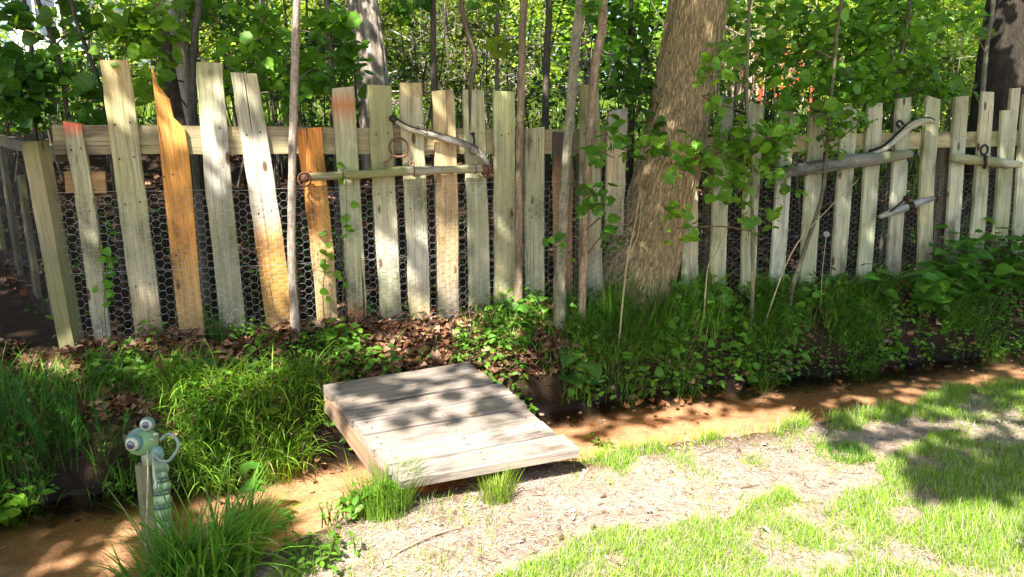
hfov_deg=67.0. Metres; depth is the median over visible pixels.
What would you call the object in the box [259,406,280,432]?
leafy plant
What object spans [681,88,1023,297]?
picket fence
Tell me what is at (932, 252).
vine
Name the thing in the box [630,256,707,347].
grass tuft
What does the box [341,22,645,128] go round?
bush
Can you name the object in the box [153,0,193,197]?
dark tree
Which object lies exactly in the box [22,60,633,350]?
picket fence
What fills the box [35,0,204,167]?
shrub
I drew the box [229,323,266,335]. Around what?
leafy plant
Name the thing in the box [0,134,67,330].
picket fence
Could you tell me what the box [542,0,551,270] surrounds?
young tree
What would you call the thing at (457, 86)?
shrub
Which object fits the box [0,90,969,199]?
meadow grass
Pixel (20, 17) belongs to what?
young tree
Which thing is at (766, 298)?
bank grass
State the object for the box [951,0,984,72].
broadleaf tree
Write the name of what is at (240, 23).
broadleaf tree
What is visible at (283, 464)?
grass tuft
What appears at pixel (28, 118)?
young tree
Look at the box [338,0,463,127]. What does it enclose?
shrub
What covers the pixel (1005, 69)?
dark tree
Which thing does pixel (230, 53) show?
bush
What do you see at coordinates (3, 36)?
bush
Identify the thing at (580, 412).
floating leaves
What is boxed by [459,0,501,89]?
young tree
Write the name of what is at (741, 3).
broadleaf tree
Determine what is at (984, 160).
singletree
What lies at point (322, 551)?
leafy plant
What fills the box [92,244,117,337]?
vine
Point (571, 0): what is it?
sky
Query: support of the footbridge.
on the ground at (66, 546)
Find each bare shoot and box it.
[617,186,641,359]
[702,211,729,334]
[765,179,858,320]
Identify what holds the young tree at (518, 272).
on the ground at (66, 546)
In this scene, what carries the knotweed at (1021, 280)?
on the ground at (66, 546)
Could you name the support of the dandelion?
on the ground at (66, 546)
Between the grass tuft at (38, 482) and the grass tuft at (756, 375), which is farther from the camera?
the grass tuft at (756, 375)
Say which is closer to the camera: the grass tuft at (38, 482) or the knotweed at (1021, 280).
the grass tuft at (38, 482)
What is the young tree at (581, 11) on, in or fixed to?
on the ground at (66, 546)
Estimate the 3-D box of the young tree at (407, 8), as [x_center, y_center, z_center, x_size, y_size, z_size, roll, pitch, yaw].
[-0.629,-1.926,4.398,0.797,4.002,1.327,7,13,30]
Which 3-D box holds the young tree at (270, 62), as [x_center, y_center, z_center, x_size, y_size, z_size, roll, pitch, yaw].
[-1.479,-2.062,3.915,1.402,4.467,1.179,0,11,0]
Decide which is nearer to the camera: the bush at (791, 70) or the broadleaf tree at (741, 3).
the bush at (791, 70)
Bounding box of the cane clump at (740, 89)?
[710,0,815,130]
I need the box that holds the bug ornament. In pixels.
[125,417,179,533]
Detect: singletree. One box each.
[878,195,934,218]
[948,144,1022,168]
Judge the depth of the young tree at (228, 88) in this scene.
4.67 m
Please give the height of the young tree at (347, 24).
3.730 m
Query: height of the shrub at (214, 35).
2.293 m
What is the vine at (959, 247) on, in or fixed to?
on the ground at (66, 546)
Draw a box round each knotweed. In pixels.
[861,261,951,322]
[930,248,980,318]
[934,224,1023,290]
[960,234,1023,317]
[969,205,1023,268]
[984,244,1023,307]
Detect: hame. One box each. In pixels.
[389,115,491,169]
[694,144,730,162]
[868,117,935,152]
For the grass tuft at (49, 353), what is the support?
on the ground at (66, 546)
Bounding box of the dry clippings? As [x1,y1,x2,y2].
[242,383,1023,576]
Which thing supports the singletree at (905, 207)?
hanging from the picket fence at (941, 177)
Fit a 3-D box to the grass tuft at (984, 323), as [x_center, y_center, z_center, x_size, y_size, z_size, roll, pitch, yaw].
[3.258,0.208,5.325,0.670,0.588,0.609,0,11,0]
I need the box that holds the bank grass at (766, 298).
[0,258,1023,516]
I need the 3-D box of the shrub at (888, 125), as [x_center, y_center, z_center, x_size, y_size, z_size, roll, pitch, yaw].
[3.265,-1.679,7.021,1.098,2.036,1.813,0,11,0]
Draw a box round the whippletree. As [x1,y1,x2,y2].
[297,164,490,186]
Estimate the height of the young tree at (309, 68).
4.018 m
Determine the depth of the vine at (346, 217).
3.99 m
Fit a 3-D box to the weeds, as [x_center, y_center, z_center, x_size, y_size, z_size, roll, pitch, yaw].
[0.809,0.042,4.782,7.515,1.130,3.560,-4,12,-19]
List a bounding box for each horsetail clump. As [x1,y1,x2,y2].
[0,357,104,447]
[2,385,129,481]
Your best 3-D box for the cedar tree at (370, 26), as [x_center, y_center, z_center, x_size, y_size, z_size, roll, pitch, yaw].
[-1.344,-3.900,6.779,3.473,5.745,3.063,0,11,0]
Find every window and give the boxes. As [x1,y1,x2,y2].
[8,0,62,46]
[102,0,148,46]
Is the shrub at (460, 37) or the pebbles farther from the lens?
the shrub at (460, 37)
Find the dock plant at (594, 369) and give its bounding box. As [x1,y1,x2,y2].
[557,345,601,392]
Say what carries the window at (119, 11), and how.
in the house
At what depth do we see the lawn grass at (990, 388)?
2.76 m
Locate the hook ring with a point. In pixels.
(397, 156)
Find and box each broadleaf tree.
[109,0,291,62]
[138,0,315,59]
[231,0,507,84]
[384,0,593,94]
[478,0,667,106]
[559,0,800,79]
[741,0,928,94]
[821,0,984,112]
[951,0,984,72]
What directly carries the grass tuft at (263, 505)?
on the ground at (66, 546)
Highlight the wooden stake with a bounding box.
[135,462,158,569]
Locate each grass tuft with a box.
[0,406,67,527]
[11,343,92,370]
[70,451,331,576]
[77,508,247,576]
[161,360,263,494]
[196,301,245,340]
[210,474,308,537]
[235,353,323,484]
[326,444,430,522]
[469,465,524,505]
[588,262,663,344]
[589,311,663,406]
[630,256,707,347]
[646,304,724,399]
[670,258,738,346]
[719,295,793,393]
[817,299,895,383]
[827,438,874,465]
[960,280,1023,362]
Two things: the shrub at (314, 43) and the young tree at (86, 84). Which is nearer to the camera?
the young tree at (86, 84)
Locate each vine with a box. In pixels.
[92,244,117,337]
[318,225,334,325]
[333,162,358,317]
[929,229,978,286]
[936,229,984,286]
[989,232,1023,288]
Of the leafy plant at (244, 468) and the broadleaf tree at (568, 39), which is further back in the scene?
the broadleaf tree at (568, 39)
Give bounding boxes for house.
[0,0,153,74]
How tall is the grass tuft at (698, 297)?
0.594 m
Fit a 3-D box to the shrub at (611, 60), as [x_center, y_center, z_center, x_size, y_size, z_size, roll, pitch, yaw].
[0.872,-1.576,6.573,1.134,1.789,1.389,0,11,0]
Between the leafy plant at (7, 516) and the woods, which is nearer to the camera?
the leafy plant at (7, 516)
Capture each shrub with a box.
[0,29,102,181]
[0,40,137,143]
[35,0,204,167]
[135,0,275,156]
[197,0,333,195]
[255,0,395,167]
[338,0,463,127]
[391,0,517,128]
[442,0,584,165]
[488,30,607,210]
[549,0,663,196]
[639,15,774,195]
[716,26,869,210]
[796,14,983,213]
[883,0,979,183]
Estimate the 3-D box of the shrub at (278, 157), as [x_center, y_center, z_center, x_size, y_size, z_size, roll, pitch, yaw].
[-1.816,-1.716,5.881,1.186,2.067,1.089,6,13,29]
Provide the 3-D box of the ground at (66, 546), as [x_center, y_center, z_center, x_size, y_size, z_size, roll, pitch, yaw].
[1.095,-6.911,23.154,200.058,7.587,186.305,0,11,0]
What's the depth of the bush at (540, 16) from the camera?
11.40 m
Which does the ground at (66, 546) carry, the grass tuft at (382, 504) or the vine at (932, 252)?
the grass tuft at (382, 504)
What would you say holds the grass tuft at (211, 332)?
on the ground at (66, 546)
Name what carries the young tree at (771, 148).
on the ground at (66, 546)
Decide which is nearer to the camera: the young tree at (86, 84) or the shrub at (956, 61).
the young tree at (86, 84)
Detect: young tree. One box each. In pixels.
[0,0,59,140]
[0,0,103,279]
[59,0,127,288]
[88,0,215,286]
[164,0,238,300]
[190,0,308,305]
[223,0,273,125]
[281,0,375,269]
[283,0,337,336]
[390,0,436,288]
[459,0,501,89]
[481,4,515,90]
[482,0,527,312]
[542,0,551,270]
[542,0,662,323]
[553,0,605,332]
[585,0,670,191]
[635,0,811,330]
[717,0,913,314]
[826,0,975,272]
[928,0,995,235]
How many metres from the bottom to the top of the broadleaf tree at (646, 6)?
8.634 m
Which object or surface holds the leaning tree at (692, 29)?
on the ground at (66, 546)
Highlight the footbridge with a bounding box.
[323,362,578,489]
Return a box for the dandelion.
[820,231,829,314]
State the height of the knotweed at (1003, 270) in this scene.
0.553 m
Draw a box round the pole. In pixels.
[770,149,915,178]
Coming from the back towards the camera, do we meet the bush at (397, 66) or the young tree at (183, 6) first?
the bush at (397, 66)
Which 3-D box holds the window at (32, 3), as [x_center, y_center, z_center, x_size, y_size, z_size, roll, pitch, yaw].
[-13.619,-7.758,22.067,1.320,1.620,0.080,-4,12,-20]
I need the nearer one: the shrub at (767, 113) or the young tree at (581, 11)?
the young tree at (581, 11)
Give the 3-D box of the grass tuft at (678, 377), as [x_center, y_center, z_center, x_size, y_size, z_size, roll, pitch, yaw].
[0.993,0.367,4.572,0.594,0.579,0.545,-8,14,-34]
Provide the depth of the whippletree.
4.00 m
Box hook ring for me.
[383,137,414,166]
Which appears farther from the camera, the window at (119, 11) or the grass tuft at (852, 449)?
the window at (119, 11)
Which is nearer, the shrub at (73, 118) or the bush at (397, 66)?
the shrub at (73, 118)
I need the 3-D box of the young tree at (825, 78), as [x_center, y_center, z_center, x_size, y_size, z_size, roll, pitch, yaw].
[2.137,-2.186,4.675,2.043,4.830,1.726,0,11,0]
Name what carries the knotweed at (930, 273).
on the ground at (66, 546)
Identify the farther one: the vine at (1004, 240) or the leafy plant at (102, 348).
the vine at (1004, 240)
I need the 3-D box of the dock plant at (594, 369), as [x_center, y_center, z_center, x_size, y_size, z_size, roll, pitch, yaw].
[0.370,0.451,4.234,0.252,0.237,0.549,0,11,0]
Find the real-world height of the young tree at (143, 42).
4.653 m
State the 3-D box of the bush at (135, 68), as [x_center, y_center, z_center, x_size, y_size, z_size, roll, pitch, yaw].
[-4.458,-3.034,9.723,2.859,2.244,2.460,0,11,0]
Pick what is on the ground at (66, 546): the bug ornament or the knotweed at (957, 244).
the knotweed at (957, 244)
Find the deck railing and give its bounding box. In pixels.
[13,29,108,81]
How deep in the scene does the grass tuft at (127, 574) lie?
2.36 m
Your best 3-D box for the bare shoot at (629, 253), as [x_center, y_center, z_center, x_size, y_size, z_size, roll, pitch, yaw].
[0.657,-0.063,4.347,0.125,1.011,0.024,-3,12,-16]
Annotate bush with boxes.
[0,21,24,90]
[24,42,114,101]
[35,0,245,114]
[187,0,343,105]
[234,0,426,111]
[338,0,543,107]
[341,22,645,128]
[419,0,594,112]
[625,0,814,104]
[740,0,860,112]
[782,0,982,130]
[872,0,985,132]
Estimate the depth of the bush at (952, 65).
10.43 m
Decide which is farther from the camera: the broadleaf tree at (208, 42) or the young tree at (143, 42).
the broadleaf tree at (208, 42)
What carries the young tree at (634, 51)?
on the ground at (66, 546)
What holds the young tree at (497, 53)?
on the ground at (66, 546)
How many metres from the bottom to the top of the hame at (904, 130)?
0.246 m
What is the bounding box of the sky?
[213,0,919,86]
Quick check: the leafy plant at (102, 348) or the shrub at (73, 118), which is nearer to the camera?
the leafy plant at (102, 348)
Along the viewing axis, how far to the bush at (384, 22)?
10.04 m
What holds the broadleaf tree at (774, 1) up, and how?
on the ground at (66, 546)
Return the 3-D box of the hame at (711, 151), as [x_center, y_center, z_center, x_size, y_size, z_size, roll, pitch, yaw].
[1.198,-0.808,4.620,0.225,0.125,0.066,-4,12,-17]
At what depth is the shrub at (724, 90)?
6.73 m
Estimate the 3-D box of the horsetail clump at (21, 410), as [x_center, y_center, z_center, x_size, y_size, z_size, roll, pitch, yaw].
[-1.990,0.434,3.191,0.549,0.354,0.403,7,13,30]
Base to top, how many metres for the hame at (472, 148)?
0.291 m
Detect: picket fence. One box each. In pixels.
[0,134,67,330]
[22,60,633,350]
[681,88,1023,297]
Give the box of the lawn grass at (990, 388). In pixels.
[172,372,1023,576]
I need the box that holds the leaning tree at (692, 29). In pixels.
[603,0,728,323]
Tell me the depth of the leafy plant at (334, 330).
3.96 m
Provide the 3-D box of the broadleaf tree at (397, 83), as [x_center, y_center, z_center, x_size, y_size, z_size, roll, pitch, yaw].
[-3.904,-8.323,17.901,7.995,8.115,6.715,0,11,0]
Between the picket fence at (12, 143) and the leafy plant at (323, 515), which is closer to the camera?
the leafy plant at (323, 515)
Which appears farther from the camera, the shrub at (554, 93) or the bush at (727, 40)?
the bush at (727, 40)
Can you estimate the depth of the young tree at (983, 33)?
5.95 m
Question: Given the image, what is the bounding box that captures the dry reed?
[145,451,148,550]
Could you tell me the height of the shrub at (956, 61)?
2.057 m
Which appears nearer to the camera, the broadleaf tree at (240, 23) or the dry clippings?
the dry clippings
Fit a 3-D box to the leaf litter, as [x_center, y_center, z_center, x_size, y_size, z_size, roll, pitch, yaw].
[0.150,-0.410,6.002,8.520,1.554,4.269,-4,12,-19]
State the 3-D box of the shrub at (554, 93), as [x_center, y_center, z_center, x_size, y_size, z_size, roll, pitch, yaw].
[0.381,-1.351,6.259,1.210,1.529,1.149,-5,13,-25]
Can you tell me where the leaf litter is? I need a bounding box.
[0,138,1023,450]
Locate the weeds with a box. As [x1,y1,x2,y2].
[0,185,1023,576]
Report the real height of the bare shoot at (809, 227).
0.996 m
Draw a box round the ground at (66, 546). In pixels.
[0,88,1023,576]
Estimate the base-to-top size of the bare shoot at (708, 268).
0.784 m
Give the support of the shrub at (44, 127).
on the ground at (66, 546)
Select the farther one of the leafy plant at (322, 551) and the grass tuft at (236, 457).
the grass tuft at (236, 457)
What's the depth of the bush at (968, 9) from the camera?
9.51 m
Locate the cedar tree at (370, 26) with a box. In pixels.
[347,0,396,169]
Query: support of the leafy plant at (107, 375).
on the ground at (66, 546)
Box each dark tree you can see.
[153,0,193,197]
[960,0,1023,229]
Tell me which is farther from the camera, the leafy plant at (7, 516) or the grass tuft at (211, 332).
the grass tuft at (211, 332)
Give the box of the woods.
[214,0,980,109]
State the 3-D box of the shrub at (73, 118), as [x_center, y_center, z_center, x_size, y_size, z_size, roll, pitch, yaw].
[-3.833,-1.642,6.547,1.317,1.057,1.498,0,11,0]
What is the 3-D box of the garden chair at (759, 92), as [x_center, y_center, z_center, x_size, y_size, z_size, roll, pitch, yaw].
[5.192,-4.417,16.031,0.730,1.484,0.670,-6,13,-28]
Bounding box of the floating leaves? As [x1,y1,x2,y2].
[0,365,1023,552]
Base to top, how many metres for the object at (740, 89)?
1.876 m
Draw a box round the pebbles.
[37,345,1021,552]
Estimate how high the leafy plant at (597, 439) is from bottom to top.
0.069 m
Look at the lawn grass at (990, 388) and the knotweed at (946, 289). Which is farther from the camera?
the knotweed at (946, 289)
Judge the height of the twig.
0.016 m
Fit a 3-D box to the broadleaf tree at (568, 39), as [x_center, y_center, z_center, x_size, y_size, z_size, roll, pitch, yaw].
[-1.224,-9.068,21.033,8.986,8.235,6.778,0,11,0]
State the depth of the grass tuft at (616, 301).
4.54 m
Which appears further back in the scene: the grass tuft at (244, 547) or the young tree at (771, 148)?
the young tree at (771, 148)
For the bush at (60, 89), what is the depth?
11.03 m
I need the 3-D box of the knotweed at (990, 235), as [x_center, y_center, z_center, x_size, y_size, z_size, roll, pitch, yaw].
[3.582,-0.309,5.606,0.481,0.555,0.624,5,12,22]
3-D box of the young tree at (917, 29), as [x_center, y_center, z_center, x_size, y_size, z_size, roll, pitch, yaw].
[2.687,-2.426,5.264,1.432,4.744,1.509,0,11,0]
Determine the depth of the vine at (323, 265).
4.00 m
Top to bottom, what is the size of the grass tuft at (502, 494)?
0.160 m
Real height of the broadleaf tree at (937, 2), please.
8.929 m
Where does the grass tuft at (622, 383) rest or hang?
on the ground at (66, 546)
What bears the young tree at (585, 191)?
on the ground at (66, 546)
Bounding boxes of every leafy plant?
[0,493,38,526]
[84,367,123,386]
[86,341,127,364]
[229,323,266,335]
[238,462,266,510]
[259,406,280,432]
[272,530,358,576]
[313,317,354,349]
[317,492,350,528]
[362,301,377,319]
[585,433,614,448]
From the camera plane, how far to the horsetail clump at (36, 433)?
3.18 m
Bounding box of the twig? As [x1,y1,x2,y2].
[397,525,463,552]
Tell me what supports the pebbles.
on the ground at (66, 546)
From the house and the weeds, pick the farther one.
the house

